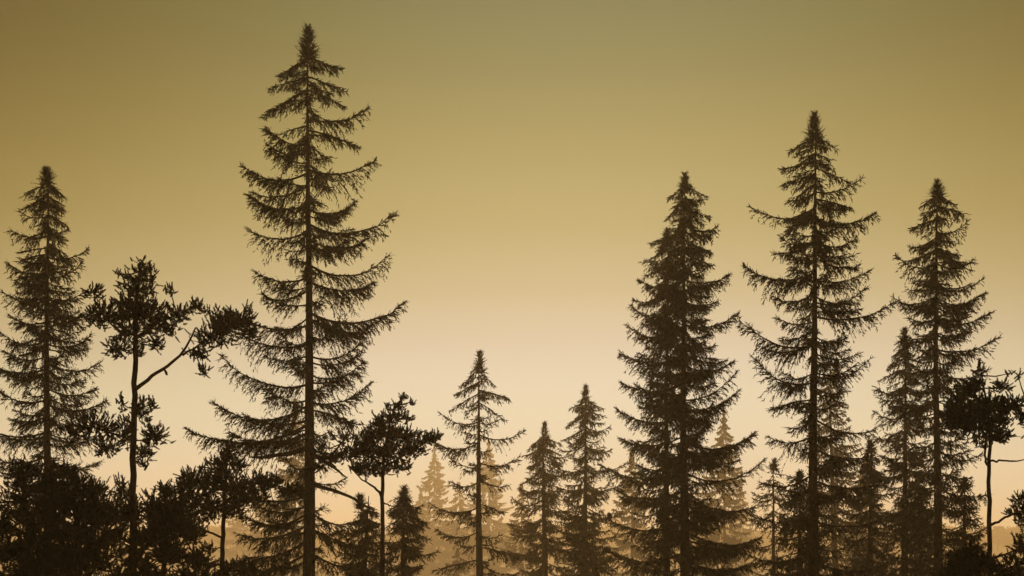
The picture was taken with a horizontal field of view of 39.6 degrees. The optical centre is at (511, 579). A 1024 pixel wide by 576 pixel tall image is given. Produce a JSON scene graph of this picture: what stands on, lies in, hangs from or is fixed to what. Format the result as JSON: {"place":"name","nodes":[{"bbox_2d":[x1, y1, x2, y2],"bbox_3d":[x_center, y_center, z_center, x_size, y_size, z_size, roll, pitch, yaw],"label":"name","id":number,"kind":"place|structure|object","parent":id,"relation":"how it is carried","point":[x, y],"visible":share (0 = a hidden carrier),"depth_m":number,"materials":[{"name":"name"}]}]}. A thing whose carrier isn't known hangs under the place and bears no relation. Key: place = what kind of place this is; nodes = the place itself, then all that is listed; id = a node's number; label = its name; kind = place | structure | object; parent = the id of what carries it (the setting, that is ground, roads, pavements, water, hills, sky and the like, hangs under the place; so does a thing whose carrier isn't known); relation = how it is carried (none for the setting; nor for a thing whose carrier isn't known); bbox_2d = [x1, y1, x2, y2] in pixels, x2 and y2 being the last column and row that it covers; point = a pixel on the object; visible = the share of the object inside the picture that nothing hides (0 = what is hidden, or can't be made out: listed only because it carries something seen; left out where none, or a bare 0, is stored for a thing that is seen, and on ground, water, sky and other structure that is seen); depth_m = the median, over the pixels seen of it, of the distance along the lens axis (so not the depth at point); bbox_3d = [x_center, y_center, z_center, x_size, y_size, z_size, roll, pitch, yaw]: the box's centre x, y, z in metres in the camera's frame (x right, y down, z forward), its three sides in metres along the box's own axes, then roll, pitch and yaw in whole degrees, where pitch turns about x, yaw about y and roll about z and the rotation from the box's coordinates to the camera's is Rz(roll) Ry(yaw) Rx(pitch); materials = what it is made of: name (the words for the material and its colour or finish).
{"place":"outdoors","nodes":[
{"label":"outdoors","id":0,"kind":"place"},
{"bbox_2d":[0,544,1023,575],"bbox_3d":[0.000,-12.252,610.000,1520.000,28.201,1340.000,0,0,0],"label":"ground","id":1,"kind":"structure","parent":0,"point":[216,554],"depth_m":675.05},
{"bbox_2d":[0,165,109,574],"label":"spruce tree","id":2,"kind":"object","parent":1,"relation":"on","point":[43,276],"visible":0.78,"depth_m":32.93,"materials":[{"name":"black plant"}]},
{"bbox_2d":[0,452,118,575],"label":"pine tree","id":3,"kind":"object","parent":1,"relation":"on","point":[21,476],"visible":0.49,"depth_m":20.40,"materials":[{"name":"black plant"}]},
{"bbox_2d":[0,463,124,575],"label":"pine tree","id":4,"kind":"object","parent":1,"relation":"on","point":[80,534],"visible":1,"depth_m":18.90,"materials":[{"name":"green plant"}]},
{"bbox_2d":[28,255,267,573],"bbox_3d":[-6.056,-1.778,22.935,4.224,7.015,1.037,0,0,16],"label":"pine tree","id":5,"kind":"object","parent":1,"relation":"on","point":[220,325],"visible":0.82,"depth_m":22.93,"materials":[{"name":"green plant"}]},
{"bbox_2d":[102,479,211,575],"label":"pine tree","id":6,"kind":"object","parent":1,"relation":"on","point":[171,553],"visible":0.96,"depth_m":21.40,"materials":[{"name":"black plant"}]},
{"bbox_2d":[139,439,304,575],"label":"pine tree","id":7,"kind":"object","parent":1,"relation":"on","point":[225,506],"visible":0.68,"depth_m":24.30,"materials":[{"name":"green plant"}]},
{"bbox_2d":[217,509,253,565],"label":"spruce tree","id":8,"kind":"object","parent":1,"relation":"on","point":[233,552],"visible":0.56,"depth_m":558.88,"materials":[{"name":"brown plant"}]},
{"bbox_2d":[240,492,286,574],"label":"spruce tree","id":9,"kind":"object","parent":1,"relation":"on","point":[258,533],"visible":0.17,"depth_m":448.88,"materials":[{"name":"brown plant"}]},
{"bbox_2d":[262,398,325,575],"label":"spruce tree","id":10,"kind":"object","parent":1,"relation":"on","point":[297,463],"visible":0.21,"depth_m":209.44,"materials":[{"name":"brown plant"}]},
{"bbox_2d":[182,23,408,575],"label":"spruce tree","id":11,"kind":"object","parent":1,"relation":"on","point":[338,333],"visible":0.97,"depth_m":32.90,"materials":[{"name":"green plant"}]},
{"bbox_2d":[330,492,395,575],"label":"spruce tree","id":12,"kind":"object","parent":1,"relation":"on","point":[364,542],"visible":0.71,"depth_m":37.87,"materials":[{"name":"black plant"}]},
{"bbox_2d":[306,392,443,575],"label":"pine tree","id":13,"kind":"object","parent":1,"relation":"on","point":[385,453],"visible":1,"depth_m":25.39,"materials":[{"name":"black plant"}]},
{"bbox_2d":[385,484,440,575],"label":"spruce tree","id":14,"kind":"object","parent":1,"relation":"on","point":[405,507],"visible":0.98,"depth_m":39.86,"materials":[{"name":"black plant"}]},
{"bbox_2d":[393,490,450,572],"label":"spruce tree","id":15,"kind":"object","parent":1,"relation":"on","point":[429,545],"visible":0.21,"depth_m":559.67,"materials":[{"name":"brown plant"}]},
{"bbox_2d":[408,447,461,575],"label":"spruce tree","id":16,"kind":"object","parent":1,"relation":"on","point":[437,485],"visible":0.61,"depth_m":518.99,"materials":[{"name":"brown plant"}]},
{"bbox_2d":[431,482,487,575],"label":"spruce tree","id":17,"kind":"object","parent":1,"relation":"on","point":[449,554],"visible":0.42,"depth_m":498.61,"materials":[{"name":"brown plant"}]},
{"bbox_2d":[444,548,475,575],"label":"spruce tree","id":18,"kind":"object","parent":1,"relation":"on","point":[457,555],"visible":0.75,"depth_m":189.75,"materials":[{"name":"brown plant"}]},
{"bbox_2d":[427,350,525,575],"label":"spruce tree","id":19,"kind":"object","parent":1,"relation":"on","point":[481,395],"visible":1,"depth_m":57.93,"materials":[{"name":"black plant"}]},
{"bbox_2d":[459,439,518,575],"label":"spruce tree","id":20,"kind":"object","parent":1,"relation":"on","point":[498,527],"visible":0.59,"depth_m":468.74,"materials":[{"name":"brown plant"}]},
{"bbox_2d":[3,518,1023,554],"bbox_3d":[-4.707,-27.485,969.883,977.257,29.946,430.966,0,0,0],"label":"distant wood","id":21,"kind":"object","parent":1,"relation":"on","point":[1002,537],"visible":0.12,"depth_m":804.79,"materials":[{"name":"brown plant"}]},
{"bbox_2d":[499,485,538,575],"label":"spruce tree","id":22,"kind":"object","parent":1,"relation":"on","point":[521,549],"visible":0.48,"depth_m":259.65,"materials":[{"name":"brown plant"}]},
{"bbox_2d":[502,420,573,575],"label":"spruce tree","id":23,"kind":"object","parent":1,"relation":"on","point":[540,452],"visible":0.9,"depth_m":83.74,"materials":[{"name":"black plant"}]},
{"bbox_2d":[541,383,632,575],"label":"spruce tree","id":24,"kind":"object","parent":1,"relation":"on","point":[591,500],"visible":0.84,"depth_m":79.83,"materials":[{"name":"black plant"}]},
{"bbox_2d":[557,512,620,575],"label":"bush","id":25,"kind":"object","parent":1,"relation":"on","point":[594,565],"visible":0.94,"depth_m":65.76,"materials":[{"name":"black plant"}]},
{"bbox_2d":[605,448,655,575],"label":"spruce tree","id":26,"kind":"object","parent":1,"relation":"on","point":[626,545],"visible":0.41,"depth_m":229.62,"materials":[{"name":"brown plant"}]},
{"bbox_2d":[617,226,706,575],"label":"spruce tree","id":27,"kind":"object","parent":1,"relation":"on","point":[645,305],"visible":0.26,"depth_m":54.87,"materials":[{"name":"black plant"}]},
{"bbox_2d":[596,171,766,575],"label":"spruce tree","id":28,"kind":"object","parent":1,"relation":"on","point":[665,334],"visible":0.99,"depth_m":49.81,"materials":[{"name":"green plant"}]},
{"bbox_2d":[694,409,754,575],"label":"spruce tree","id":29,"kind":"object","parent":1,"relation":"on","point":[728,502],"visible":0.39,"depth_m":249.35,"materials":[{"name":"brown plant"}]},
{"bbox_2d":[727,489,761,575],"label":"spruce tree","id":30,"kind":"object","parent":1,"relation":"on","point":[745,538],"visible":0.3,"depth_m":479.20,"materials":[{"name":"brown plant"}]},
{"bbox_2d":[745,457,793,575],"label":"spruce tree","id":31,"kind":"object","parent":1,"relation":"on","point":[773,466],"visible":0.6,"depth_m":69.93,"materials":[{"name":"brown plant"}]},
{"bbox_2d":[765,468,836,575],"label":"spruce tree","id":32,"kind":"object","parent":1,"relation":"on","point":[799,474],"visible":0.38,"depth_m":43.95,"materials":[{"name":"black plant"}]},
{"bbox_2d":[734,110,895,575],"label":"spruce tree","id":33,"kind":"object","parent":1,"relation":"on","point":[820,252],"visible":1,"depth_m":37.88,"materials":[{"name":"green plant"}]},
{"bbox_2d":[795,360,877,575],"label":"spruce tree","id":34,"kind":"object","parent":1,"relation":"on","point":[833,545],"visible":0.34,"depth_m":91.70,"materials":[{"name":"black plant"}]},
{"bbox_2d":[837,456,892,573],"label":"spruce tree","id":35,"kind":"object","parent":1,"relation":"on","point":[865,509],"visible":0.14,"depth_m":239.78,"materials":[{"name":"black plant"}]},
{"bbox_2d":[836,438,901,575],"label":"spruce tree","id":36,"kind":"object","parent":1,"relation":"on","point":[873,474],"visible":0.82,"depth_m":49.89,"materials":[{"name":"black plant"}]},
{"bbox_2d":[859,326,933,575],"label":"spruce tree","id":37,"kind":"object","parent":1,"relation":"on","point":[902,391],"visible":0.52,"depth_m":51.92,"materials":[{"name":"black plant"}]},
{"bbox_2d":[888,471,947,575],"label":"spruce tree","id":38,"kind":"object","parent":1,"relation":"on","point":[917,567],"visible":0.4,"depth_m":44.91,"materials":[{"name":"black plant"}]},
{"bbox_2d":[879,178,1003,575],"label":"spruce tree","id":39,"kind":"object","parent":1,"relation":"on","point":[958,311],"visible":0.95,"depth_m":40.85,"materials":[{"name":"black plant"}]},
{"bbox_2d":[942,477,986,575],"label":"spruce tree","id":40,"kind":"object","parent":1,"relation":"on","point":[971,522],"visible":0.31,"depth_m":43.82,"materials":[{"name":"black plant"}]},
{"bbox_2d":[930,538,1023,575],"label":"bush","id":41,"kind":"object","parent":1,"relation":"on","point":[966,561],"visible":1,"depth_m":21.38,"materials":[{"name":"black plant"}]},
{"bbox_2d":[936,358,1023,575],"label":"pine tree","id":42,"kind":"object","parent":1,"relation":"on","point":[987,416],"visible":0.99,"depth_m":23.89,"materials":[{"name":"black plant"}]},
{"bbox_2d":[0,0,1023,547],"label":"sky","id":43,"kind":"structure","parent":0,"point":[531,154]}
]}

